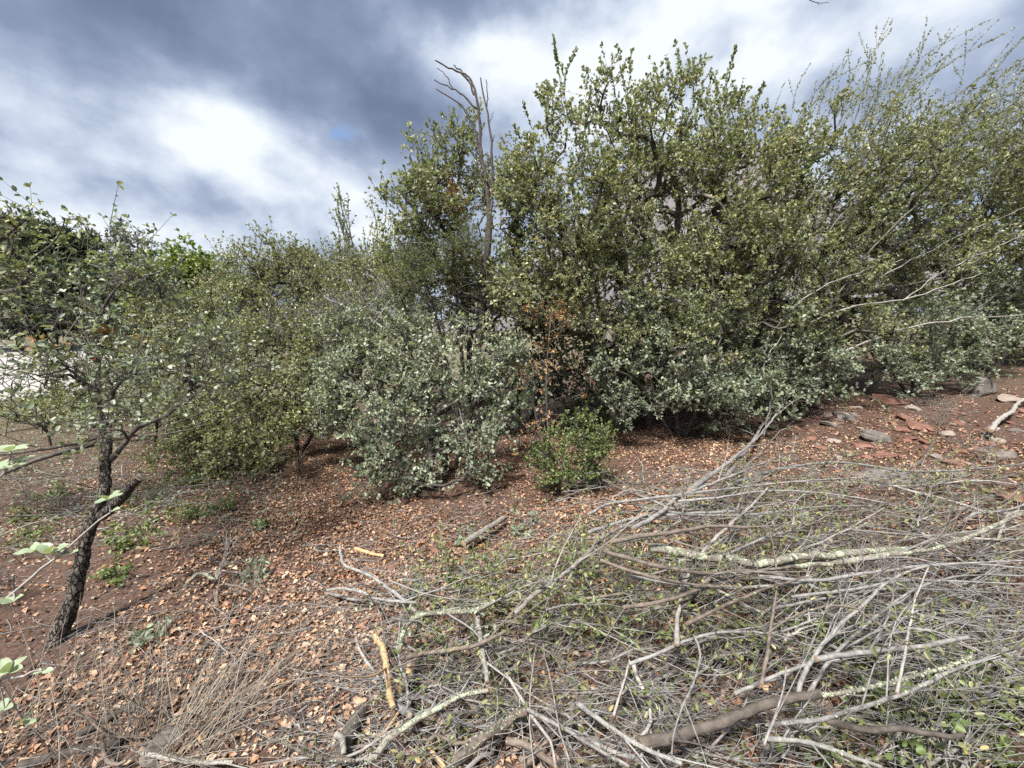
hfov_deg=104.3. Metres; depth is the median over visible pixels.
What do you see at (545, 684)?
brush branch
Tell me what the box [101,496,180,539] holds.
weed
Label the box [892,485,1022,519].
brush branch
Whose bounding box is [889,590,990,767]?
brush branch
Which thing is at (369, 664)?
brush branch
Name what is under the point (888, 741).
brush branch
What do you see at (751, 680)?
brush branch
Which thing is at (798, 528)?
brush branch
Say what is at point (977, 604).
brush branch
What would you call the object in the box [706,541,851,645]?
brush branch
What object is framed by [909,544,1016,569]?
brush branch
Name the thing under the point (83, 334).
bush
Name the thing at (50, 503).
dead shrub
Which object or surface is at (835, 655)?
cut branch
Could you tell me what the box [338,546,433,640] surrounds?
stick
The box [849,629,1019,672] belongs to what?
brush branch
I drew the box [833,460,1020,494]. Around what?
brush branch
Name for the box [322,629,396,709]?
stick
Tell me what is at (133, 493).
brush branch
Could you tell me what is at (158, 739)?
rock
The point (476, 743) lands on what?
log
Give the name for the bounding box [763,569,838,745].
stick
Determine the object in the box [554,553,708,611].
brush branch
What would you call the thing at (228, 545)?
twig
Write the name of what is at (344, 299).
shrub
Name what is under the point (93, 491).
brush branch
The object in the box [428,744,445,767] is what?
stick
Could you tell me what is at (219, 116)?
sky
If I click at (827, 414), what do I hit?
rock
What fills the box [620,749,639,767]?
rock
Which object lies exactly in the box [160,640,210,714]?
twig
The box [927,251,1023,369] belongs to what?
shrub
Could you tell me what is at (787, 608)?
brush branch
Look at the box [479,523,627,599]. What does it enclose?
brush branch
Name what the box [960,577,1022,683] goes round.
brush branch
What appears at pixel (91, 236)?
pine tree
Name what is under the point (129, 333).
bush
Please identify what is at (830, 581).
brush branch
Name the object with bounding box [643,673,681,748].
brush branch
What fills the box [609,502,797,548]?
stick
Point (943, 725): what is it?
brush branch
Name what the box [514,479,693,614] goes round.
cut branch
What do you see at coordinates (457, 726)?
brush branch
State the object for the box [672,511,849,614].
brush branch
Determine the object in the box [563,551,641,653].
brush branch
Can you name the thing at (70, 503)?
ground cover
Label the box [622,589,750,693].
brush branch
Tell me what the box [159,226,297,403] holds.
oak tree
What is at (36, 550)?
brush branch
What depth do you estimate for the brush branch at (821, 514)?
2.48 m
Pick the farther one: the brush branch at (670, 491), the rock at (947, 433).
the rock at (947, 433)
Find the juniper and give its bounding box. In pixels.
[370,60,498,408]
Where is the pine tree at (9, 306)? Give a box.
[0,207,93,350]
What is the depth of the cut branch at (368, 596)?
1.93 m
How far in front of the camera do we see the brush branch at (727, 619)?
1.83 m
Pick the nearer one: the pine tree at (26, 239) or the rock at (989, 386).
the rock at (989, 386)
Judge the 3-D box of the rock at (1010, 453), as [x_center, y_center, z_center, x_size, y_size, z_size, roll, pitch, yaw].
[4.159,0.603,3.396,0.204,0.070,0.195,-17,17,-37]
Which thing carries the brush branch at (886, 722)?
on the ground at (454, 495)
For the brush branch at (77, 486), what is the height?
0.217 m
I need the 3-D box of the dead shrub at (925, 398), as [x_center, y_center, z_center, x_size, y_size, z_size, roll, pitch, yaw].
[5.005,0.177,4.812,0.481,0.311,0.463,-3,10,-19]
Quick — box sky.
[0,0,1023,321]
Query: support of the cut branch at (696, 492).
on the cut branch at (649, 520)
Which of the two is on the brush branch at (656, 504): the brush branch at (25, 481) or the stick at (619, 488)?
the stick at (619, 488)
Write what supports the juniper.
on the ground at (454, 495)
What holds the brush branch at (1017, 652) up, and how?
on the ground at (454, 495)
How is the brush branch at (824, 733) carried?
on the ground at (454, 495)
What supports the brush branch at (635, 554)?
on the ground at (454, 495)
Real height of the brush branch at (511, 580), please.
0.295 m
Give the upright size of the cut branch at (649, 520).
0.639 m
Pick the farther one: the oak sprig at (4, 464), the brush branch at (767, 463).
the brush branch at (767, 463)
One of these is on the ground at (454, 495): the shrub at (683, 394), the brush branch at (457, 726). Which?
the shrub at (683, 394)
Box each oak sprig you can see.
[0,444,27,477]
[0,490,122,604]
[0,656,53,725]
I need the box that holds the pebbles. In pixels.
[1,360,1023,767]
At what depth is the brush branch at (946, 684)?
1.50 m
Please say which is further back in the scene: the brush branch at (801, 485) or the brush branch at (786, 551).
the brush branch at (801, 485)
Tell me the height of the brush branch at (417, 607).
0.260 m
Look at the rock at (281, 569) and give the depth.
2.57 m
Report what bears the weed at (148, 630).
on the ground at (454, 495)
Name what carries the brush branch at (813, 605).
on the ground at (454, 495)
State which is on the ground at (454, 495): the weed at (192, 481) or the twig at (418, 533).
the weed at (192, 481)
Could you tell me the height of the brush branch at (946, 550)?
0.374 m
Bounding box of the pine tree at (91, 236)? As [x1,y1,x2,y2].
[53,215,129,344]
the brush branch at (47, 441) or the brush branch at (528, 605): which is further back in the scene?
the brush branch at (47, 441)
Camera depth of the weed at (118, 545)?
2.85 m
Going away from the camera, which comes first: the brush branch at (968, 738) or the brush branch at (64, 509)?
the brush branch at (968, 738)
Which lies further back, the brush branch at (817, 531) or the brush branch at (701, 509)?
the brush branch at (701, 509)
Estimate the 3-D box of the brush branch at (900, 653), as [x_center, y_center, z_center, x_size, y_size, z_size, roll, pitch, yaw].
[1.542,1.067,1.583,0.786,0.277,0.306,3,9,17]
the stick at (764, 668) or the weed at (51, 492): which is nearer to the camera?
the stick at (764, 668)
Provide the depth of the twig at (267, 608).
2.19 m
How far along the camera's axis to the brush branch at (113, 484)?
4.01 m
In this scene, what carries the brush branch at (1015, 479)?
on the ground at (454, 495)
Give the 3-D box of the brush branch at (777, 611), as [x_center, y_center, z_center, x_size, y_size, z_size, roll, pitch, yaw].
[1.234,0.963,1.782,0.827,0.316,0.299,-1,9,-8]
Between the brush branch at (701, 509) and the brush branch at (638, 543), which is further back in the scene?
the brush branch at (701, 509)
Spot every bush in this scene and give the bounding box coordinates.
[0,321,64,344]
[10,314,79,346]
[65,315,121,342]
[110,313,171,345]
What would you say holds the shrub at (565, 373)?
on the ground at (454, 495)
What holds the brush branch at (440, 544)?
on the ground at (454, 495)
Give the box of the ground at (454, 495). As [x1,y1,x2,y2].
[0,313,1023,767]
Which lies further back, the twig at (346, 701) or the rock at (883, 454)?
the rock at (883, 454)
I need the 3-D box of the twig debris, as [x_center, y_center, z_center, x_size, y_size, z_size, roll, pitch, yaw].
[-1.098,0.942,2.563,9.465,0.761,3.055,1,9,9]
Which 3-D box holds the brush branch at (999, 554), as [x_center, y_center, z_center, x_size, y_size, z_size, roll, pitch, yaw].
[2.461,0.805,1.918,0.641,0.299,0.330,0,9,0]
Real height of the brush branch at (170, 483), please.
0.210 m
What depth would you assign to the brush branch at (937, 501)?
2.25 m
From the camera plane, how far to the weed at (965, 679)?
1.46 m
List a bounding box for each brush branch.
[0,461,136,485]
[0,463,85,479]
[0,469,112,492]
[0,489,184,535]
[0,511,69,524]
[0,521,65,559]
[0,532,125,550]
[5,488,196,516]
[8,461,145,478]
[27,438,60,445]
[30,471,159,503]
[30,529,161,552]
[33,461,155,483]
[39,488,216,507]
[40,498,87,526]
[44,474,158,493]
[44,487,171,506]
[50,440,177,472]
[53,477,158,499]
[62,478,243,529]
[75,469,172,491]
[80,461,199,495]
[81,477,251,529]
[86,467,269,501]
[111,463,148,489]
[113,472,263,496]
[114,484,275,512]
[115,462,169,485]
[121,461,200,480]
[127,496,226,510]
[136,512,246,554]
[198,506,304,543]
[294,729,399,767]
[326,703,436,767]
[331,716,419,767]
[334,688,434,765]
[336,642,475,679]
[355,638,464,701]
[358,651,429,720]
[362,716,465,767]
[368,559,530,690]
[375,614,418,717]
[378,519,431,638]
[379,532,527,607]
[382,541,541,577]
[384,586,480,649]
[385,679,442,766]
[386,646,518,731]
[388,547,551,642]
[390,555,443,659]
[391,540,555,641]
[394,640,521,696]
[396,535,501,595]
[401,533,546,602]
[405,631,470,699]
[407,673,558,738]
[410,520,506,606]
[411,557,521,704]
[411,701,467,767]
[413,644,490,767]
[422,644,474,688]
[424,591,511,658]
[428,678,569,767]
[431,644,526,738]
[435,516,478,617]
[439,712,476,767]
[443,566,609,662]
[445,647,501,766]
[448,525,537,603]
[448,556,639,648]
[448,621,558,693]
[456,598,535,735]
[457,544,516,611]
[457,675,603,748]
[461,658,518,767]
[467,549,589,670]
[470,572,524,723]
[472,532,640,603]
[474,523,598,593]
[475,612,528,737]
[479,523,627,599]
[482,631,551,761]
[485,484,614,597]
[489,603,572,767]
[491,525,603,567]
[495,499,623,627]
[499,568,672,665]
[504,635,617,738]
[505,505,625,586]
[506,688,642,752]
[509,487,578,625]
[512,559,576,760]
[523,536,646,618]
[525,665,651,767]
[526,547,736,617]
[527,510,705,560]
[527,563,629,659]
[527,673,634,720]
[530,692,646,767]
[531,527,650,595]
[539,497,604,584]
[540,484,802,552]
[541,548,694,622]
[543,521,669,567]
[544,527,699,609]
[546,576,703,659]
[548,702,593,767]
[552,540,661,613]
[553,605,711,713]
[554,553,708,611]
[555,475,769,512]
[555,602,694,694]
[562,467,694,492]
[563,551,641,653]
[563,568,663,616]
[563,655,699,767]
[570,531,715,580]
[572,571,753,672]
[573,742,666,767]
[574,536,744,670]
[575,465,739,486]
[583,622,763,697]
[595,535,825,640]
[601,653,747,767]
[602,494,827,521]
[607,717,721,767]
[609,535,713,599]
[609,644,673,767]
[611,458,765,522]
[612,481,775,507]
[612,501,892,548]
[614,529,765,656]
[621,471,809,544]
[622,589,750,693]
[622,669,737,764]
[630,617,785,702]
[631,664,679,767]
[634,668,876,753]
[635,509,808,628]
[635,667,746,742]
[636,614,777,690]
[637,457,803,502]
[638,518,748,592]
[639,485,759,544]
[640,497,741,551]
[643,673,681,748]
[644,503,894,546]
[650,544,778,625]
[656,486,885,534]
[657,598,799,676]
[657,689,751,767]
[662,572,972,644]
[668,458,871,521]
[669,615,781,756]
[670,513,851,602]
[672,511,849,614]
[674,468,827,565]
[675,417,800,491]
[678,671,834,767]
[679,610,767,708]
[680,538,857,634]
[691,577,875,638]
[692,658,943,767]
[695,491,882,569]
[696,581,908,680]
[698,577,894,655]
[699,541,859,622]
[700,449,885,493]
[700,481,881,531]
[701,551,859,668]
[703,605,884,670]
[705,481,842,551]
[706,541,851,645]
[707,446,802,504]
[707,497,782,557]
[711,567,883,631]
[711,618,876,745]
[712,599,866,684]
[713,514,861,567]
[717,459,832,562]
[722,559,928,610]
[723,499,1013,572]
[724,556,955,658]
[725,559,956,624]
[730,456,776,531]
[733,498,809,544]
[733,519,935,575]
[734,554,897,600]
[735,519,909,636]
[739,458,828,500]
[746,681,877,767]
[747,596,1023,744]
[749,516,943,566]
[752,487,887,568]
[754,550,879,585]
[754,646,921,766]
[756,556,1009,601]
[757,546,902,682]
[760,515,945,582]
[765,598,888,651]
[767,641,967,757]
[769,506,872,556]
[773,450,958,503]
[774,456,847,493]
[779,593,1023,715]
[782,457,1016,497]
[782,667,897,765]
[783,568,863,647]
[784,440,858,509]
[784,533,1021,624]
[788,460,978,525]
[789,472,967,532]
[791,610,858,691]
[796,555,1022,633]
[802,519,1023,585]
[802,674,933,767]
[804,584,922,685]
[805,583,1023,646]
[807,597,1023,686]
[814,436,1014,542]
[820,606,1017,696]
[821,480,1023,521]
[828,527,1023,569]
[829,568,1023,621]
[829,613,980,718]
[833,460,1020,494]
[833,691,1008,767]
[835,549,1020,603]
[835,586,1023,651]
[837,451,1022,496]
[838,472,1021,493]
[839,655,968,767]
[840,600,953,739]
[841,475,1023,576]
[846,567,928,699]
[846,573,1022,674]
[847,489,953,566]
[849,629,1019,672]
[850,586,1023,615]
[851,453,1023,520]
[852,653,933,767]
[855,582,1021,634]
[855,670,934,767]
[857,534,1000,590]
[858,526,1023,584]
[858,644,1022,767]
[861,574,1023,641]
[866,644,1023,754]
[867,606,1023,713]
[871,598,1023,675]
[872,549,1023,610]
[874,599,1023,667]
[876,586,1017,649]
[878,567,1023,646]
[878,640,1001,767]
[879,672,1019,767]
[881,605,1023,695]
[881,655,1022,752]
[882,604,1022,669]
[882,649,1023,725]
[883,425,1012,487]
[884,514,1023,546]
[889,578,1023,631]
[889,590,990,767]
[890,673,1014,752]
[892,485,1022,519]
[896,465,1002,611]
[897,557,1023,625]
[899,619,975,767]
[906,561,1023,579]
[906,688,1021,767]
[907,466,1021,526]
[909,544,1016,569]
[909,662,1003,767]
[911,548,1023,634]
[912,637,1023,767]
[913,520,1023,574]
[919,519,1023,549]
[920,661,1023,707]
[922,536,1023,572]
[934,696,1022,767]
[941,542,1023,573]
[942,476,1023,526]
[944,625,1023,697]
[946,592,1023,684]
[955,527,1022,548]
[955,553,1010,626]
[956,532,1023,543]
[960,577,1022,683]
[961,474,1023,522]
[962,685,1023,767]
[963,643,1023,711]
[972,485,1022,572]
[983,599,1023,633]
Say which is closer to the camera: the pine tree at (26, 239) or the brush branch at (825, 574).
the brush branch at (825, 574)
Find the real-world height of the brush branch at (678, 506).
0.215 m
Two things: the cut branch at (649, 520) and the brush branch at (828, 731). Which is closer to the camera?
the brush branch at (828, 731)
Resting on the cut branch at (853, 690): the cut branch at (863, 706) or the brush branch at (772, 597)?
the cut branch at (863, 706)
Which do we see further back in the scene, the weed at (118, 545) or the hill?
the hill
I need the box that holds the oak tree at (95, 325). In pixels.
[0,181,280,649]
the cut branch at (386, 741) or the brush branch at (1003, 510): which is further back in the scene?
the brush branch at (1003, 510)
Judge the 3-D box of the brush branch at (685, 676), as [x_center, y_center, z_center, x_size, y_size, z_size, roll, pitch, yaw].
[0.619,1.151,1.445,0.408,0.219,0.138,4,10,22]
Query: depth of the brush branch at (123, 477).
4.25 m
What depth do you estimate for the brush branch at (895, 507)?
2.24 m
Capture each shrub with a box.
[0,375,129,429]
[0,474,90,518]
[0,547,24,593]
[1,436,58,475]
[65,309,260,422]
[66,353,235,446]
[67,265,282,408]
[120,291,375,492]
[208,245,449,440]
[271,438,329,477]
[290,287,538,504]
[334,350,580,437]
[348,239,518,421]
[453,276,620,429]
[501,294,598,465]
[519,400,626,493]
[549,192,717,425]
[584,284,796,437]
[672,178,959,399]
[707,283,889,432]
[816,252,1023,399]
[876,57,1023,371]
[893,390,974,428]
[895,389,954,406]
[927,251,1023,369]
[941,428,1007,465]
[943,424,1007,449]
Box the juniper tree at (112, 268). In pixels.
[81,217,143,338]
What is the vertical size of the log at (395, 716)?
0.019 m
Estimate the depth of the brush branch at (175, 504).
3.32 m
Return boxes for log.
[16,734,125,767]
[78,698,143,736]
[328,704,368,767]
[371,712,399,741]
[393,658,417,701]
[445,706,526,767]
[461,516,505,546]
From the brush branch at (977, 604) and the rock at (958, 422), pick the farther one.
the rock at (958, 422)
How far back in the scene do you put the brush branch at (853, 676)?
1.56 m
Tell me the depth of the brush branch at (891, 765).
1.34 m
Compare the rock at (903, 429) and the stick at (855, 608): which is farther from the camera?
the rock at (903, 429)
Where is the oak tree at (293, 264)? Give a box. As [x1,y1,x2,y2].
[222,216,408,402]
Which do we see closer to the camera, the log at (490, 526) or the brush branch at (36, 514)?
the log at (490, 526)
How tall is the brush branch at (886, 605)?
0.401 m
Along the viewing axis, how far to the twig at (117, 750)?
1.52 m
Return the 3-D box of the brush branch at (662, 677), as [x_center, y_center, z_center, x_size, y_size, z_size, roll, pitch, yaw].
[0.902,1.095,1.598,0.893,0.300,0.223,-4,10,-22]
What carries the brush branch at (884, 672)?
on the ground at (454, 495)
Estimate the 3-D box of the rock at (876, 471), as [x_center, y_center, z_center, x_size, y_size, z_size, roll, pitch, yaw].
[2.965,0.746,3.094,0.366,0.097,0.291,-3,11,21]
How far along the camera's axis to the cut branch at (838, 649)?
1.52 m
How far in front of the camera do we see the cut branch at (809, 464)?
2.91 m
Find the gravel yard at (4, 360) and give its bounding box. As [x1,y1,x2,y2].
[0,345,132,400]
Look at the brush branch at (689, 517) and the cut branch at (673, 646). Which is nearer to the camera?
the cut branch at (673, 646)
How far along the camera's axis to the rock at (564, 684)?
1.66 m
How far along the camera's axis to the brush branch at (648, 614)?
1.93 m
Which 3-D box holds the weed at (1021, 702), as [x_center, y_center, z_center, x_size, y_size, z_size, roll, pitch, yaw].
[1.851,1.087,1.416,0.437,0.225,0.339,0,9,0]
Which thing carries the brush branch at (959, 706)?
on the ground at (454, 495)
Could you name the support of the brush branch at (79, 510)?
on the ground at (454, 495)
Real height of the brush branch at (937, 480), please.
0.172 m
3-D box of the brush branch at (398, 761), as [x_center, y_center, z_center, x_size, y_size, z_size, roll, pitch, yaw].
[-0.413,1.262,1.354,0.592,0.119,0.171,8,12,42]
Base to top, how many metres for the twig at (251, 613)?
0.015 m
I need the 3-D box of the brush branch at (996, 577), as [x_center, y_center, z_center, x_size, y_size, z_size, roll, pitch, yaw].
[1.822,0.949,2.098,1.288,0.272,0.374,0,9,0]
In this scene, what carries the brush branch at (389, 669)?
on the ground at (454, 495)
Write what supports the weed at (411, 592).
on the ground at (454, 495)
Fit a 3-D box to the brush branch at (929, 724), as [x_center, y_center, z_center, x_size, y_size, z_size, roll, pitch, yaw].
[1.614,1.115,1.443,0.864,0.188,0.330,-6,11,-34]
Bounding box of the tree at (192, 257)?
[112,228,241,319]
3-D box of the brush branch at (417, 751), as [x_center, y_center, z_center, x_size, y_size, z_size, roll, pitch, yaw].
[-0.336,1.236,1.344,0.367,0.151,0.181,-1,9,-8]
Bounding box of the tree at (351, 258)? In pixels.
[314,182,398,418]
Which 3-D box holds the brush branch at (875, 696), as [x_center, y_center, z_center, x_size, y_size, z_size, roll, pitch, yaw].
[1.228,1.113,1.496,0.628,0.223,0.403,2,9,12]
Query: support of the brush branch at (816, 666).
on the ground at (454, 495)
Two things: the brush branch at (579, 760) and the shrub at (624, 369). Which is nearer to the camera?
the brush branch at (579, 760)
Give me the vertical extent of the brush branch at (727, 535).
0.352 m
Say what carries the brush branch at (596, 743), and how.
on the ground at (454, 495)
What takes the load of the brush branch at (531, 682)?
on the ground at (454, 495)
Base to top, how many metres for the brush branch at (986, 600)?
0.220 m
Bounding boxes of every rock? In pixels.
[139,726,186,767]
[273,567,286,574]
[385,562,400,570]
[429,545,439,553]
[555,676,567,688]
[566,678,593,701]
[596,696,618,716]
[618,697,673,732]
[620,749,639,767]
[721,534,749,547]
[721,606,737,619]
[758,740,775,753]
[806,436,816,439]
[813,405,825,409]
[817,446,828,449]
[819,421,838,426]
[822,412,832,416]
[826,438,841,442]
[831,417,844,423]
[833,411,848,414]
[836,413,858,422]
[849,406,861,409]
[849,443,873,447]
[860,429,892,442]
[861,455,872,459]
[862,469,927,489]
[871,394,907,404]
[871,452,899,458]
[894,426,910,432]
[895,413,915,420]
[899,438,911,442]
[903,436,918,439]
[904,405,921,410]
[907,420,931,431]
[918,439,929,443]
[924,427,935,431]
[929,453,941,458]
[939,430,954,436]
[940,458,965,465]
[951,447,967,452]
[953,420,963,425]
[954,471,968,476]
[958,377,997,396]
[981,432,992,437]
[983,450,1017,459]
[988,437,1006,443]
[993,492,1023,503]
[996,394,1023,403]
[1005,428,1023,432]
[1015,408,1023,412]
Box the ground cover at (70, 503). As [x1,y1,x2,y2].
[0,393,325,562]
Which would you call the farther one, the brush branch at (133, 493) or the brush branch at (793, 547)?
the brush branch at (133, 493)
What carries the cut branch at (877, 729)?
on the cut branch at (686, 734)
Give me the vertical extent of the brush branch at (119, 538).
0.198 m
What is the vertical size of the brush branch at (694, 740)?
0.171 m
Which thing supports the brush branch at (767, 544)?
on the ground at (454, 495)
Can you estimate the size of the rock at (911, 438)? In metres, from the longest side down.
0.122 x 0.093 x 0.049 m
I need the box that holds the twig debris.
[0,452,1023,767]
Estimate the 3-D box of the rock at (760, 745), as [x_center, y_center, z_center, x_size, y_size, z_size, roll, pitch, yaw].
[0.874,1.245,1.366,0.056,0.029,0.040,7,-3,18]
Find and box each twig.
[39,653,161,721]
[46,606,131,676]
[77,619,143,636]
[82,647,116,672]
[108,710,211,756]
[110,644,193,698]
[130,690,173,754]
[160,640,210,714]
[198,628,235,668]
[199,605,243,639]
[207,527,252,561]
[207,645,254,725]
[212,555,282,562]
[214,603,306,619]
[236,700,324,715]
[246,604,299,610]
[253,643,284,700]
[263,672,345,702]
[282,706,306,766]
[293,721,323,735]
[316,698,387,710]
[334,601,387,604]
[390,525,463,537]
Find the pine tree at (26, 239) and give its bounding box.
[1,203,112,349]
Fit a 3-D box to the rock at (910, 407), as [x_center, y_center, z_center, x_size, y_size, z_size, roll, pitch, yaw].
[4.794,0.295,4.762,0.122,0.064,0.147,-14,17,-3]
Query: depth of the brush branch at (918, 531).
2.23 m
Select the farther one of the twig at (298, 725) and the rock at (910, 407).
the rock at (910, 407)
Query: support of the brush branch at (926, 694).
on the ground at (454, 495)
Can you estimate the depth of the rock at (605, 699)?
1.54 m
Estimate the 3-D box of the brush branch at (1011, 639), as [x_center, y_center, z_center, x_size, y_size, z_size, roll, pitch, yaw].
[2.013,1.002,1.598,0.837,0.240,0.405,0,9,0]
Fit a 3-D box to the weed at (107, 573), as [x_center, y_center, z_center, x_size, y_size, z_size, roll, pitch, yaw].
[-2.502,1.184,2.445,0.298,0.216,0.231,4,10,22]
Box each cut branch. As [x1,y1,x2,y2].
[184,521,249,590]
[261,720,355,767]
[327,583,443,672]
[328,592,409,657]
[333,730,346,755]
[353,640,505,767]
[506,672,612,767]
[506,736,560,767]
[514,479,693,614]
[519,650,683,767]
[568,692,742,767]
[587,409,947,515]
[587,467,734,535]
[600,521,855,684]
[604,543,793,592]
[604,585,702,598]
[623,566,818,642]
[628,515,857,589]
[628,586,888,702]
[631,432,822,550]
[639,689,880,767]
[642,513,918,584]
[677,446,944,521]
[687,397,809,490]
[720,429,1023,487]
[756,563,1023,727]
[758,537,1023,618]
[758,675,881,767]
[766,503,1023,654]
[766,539,1023,623]
[791,507,1023,682]
[796,539,1023,691]
[806,516,1023,691]
[813,652,998,737]
[814,557,969,661]
[826,719,965,739]
[987,398,1023,432]
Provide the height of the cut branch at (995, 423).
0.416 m
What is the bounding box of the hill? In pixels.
[429,146,1023,332]
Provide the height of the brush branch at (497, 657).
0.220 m
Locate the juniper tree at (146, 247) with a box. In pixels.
[121,225,164,349]
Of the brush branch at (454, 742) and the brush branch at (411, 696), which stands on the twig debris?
the brush branch at (411, 696)
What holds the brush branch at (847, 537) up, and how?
on the ground at (454, 495)
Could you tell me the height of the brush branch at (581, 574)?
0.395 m
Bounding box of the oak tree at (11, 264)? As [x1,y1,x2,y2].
[0,177,131,333]
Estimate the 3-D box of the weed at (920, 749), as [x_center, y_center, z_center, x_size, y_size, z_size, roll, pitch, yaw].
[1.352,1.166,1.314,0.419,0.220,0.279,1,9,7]
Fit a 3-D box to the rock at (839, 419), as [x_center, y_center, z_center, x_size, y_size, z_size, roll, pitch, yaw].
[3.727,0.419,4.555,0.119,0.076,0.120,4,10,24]
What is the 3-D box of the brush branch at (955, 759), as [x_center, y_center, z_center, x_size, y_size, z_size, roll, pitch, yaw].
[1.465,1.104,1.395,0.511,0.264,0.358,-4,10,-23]
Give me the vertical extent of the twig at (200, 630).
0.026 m
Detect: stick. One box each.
[69,625,202,767]
[100,742,126,765]
[141,751,301,767]
[205,640,266,657]
[211,527,252,607]
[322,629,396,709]
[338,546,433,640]
[354,547,384,556]
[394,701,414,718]
[397,570,571,666]
[399,550,610,695]
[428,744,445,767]
[475,598,610,728]
[603,479,669,508]
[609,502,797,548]
[612,660,629,716]
[640,443,903,520]
[647,635,707,767]
[664,487,775,646]
[685,502,837,697]
[719,379,770,483]
[728,451,777,684]
[733,535,987,711]
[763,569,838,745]
[767,589,975,708]
[856,533,972,693]
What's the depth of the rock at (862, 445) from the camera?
3.83 m
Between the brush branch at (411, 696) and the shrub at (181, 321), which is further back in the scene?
the shrub at (181, 321)
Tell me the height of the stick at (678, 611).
0.412 m
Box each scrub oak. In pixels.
[363,97,560,436]
[461,33,851,430]
[689,16,1023,434]
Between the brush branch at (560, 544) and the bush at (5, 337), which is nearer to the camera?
the brush branch at (560, 544)
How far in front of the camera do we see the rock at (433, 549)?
2.75 m
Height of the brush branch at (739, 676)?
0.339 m
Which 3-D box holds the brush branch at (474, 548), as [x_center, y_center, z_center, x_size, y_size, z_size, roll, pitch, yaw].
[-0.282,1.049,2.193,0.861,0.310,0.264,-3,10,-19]
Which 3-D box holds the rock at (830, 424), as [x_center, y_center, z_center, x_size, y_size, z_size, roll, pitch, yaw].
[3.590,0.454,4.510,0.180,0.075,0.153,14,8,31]
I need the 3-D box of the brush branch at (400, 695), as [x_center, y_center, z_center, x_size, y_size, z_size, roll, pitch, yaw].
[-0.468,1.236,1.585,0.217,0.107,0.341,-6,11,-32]
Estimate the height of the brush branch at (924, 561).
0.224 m
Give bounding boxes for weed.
[0,508,62,549]
[7,490,69,524]
[30,474,95,502]
[87,550,131,587]
[99,521,154,555]
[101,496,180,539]
[112,461,171,508]
[124,615,176,653]
[129,491,213,526]
[153,466,217,489]
[168,485,242,517]
[234,554,270,583]
[250,518,270,531]
[398,574,426,600]
[452,520,477,546]
[509,509,540,537]
[769,671,884,767]
[816,619,1009,767]
[844,672,971,767]
[866,644,1023,767]
[898,633,1023,728]
[945,644,1023,723]
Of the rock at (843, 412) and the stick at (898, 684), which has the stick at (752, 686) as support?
the stick at (898, 684)
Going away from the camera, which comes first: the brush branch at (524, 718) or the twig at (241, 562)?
the brush branch at (524, 718)
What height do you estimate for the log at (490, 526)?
0.054 m
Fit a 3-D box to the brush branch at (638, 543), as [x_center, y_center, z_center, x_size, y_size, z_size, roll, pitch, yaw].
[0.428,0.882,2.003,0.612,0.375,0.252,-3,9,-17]
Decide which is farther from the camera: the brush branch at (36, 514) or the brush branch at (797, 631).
the brush branch at (36, 514)
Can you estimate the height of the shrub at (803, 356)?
3.487 m
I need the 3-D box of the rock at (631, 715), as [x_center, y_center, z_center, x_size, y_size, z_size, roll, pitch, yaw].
[0.507,1.248,1.494,0.216,0.082,0.173,2,6,7]
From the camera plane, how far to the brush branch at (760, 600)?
1.69 m
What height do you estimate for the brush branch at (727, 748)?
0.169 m
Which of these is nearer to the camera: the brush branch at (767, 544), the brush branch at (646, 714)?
the brush branch at (646, 714)
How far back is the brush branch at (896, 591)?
1.89 m
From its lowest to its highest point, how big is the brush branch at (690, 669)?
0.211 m
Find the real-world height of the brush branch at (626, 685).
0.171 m
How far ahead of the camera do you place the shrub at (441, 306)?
6.00 m
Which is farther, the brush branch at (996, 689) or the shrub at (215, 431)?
the shrub at (215, 431)
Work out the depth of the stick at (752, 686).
1.42 m
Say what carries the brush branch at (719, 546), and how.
on the ground at (454, 495)
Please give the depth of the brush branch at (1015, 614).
1.73 m
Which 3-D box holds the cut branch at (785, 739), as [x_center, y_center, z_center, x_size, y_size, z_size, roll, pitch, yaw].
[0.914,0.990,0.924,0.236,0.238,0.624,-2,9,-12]
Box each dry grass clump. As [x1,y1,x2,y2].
[0,543,189,767]
[0,573,305,767]
[11,560,386,767]
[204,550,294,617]
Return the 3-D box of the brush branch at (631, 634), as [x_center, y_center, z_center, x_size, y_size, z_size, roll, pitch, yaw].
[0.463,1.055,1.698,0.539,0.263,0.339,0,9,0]
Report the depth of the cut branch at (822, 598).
1.66 m
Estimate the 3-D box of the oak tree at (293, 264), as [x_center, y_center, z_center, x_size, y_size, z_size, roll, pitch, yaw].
[-4.098,-1.528,9.007,4.768,4.387,2.862,2,9,9]
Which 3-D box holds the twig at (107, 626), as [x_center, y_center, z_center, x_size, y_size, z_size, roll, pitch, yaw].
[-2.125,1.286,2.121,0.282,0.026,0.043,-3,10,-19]
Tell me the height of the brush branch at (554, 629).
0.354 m
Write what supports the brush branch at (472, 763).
on the ground at (454, 495)
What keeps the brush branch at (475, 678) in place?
on the ground at (454, 495)
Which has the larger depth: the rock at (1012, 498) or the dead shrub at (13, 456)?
the dead shrub at (13, 456)
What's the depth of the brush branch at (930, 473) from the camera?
2.77 m
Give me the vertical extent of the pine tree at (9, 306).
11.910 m
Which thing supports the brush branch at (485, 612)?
on the ground at (454, 495)

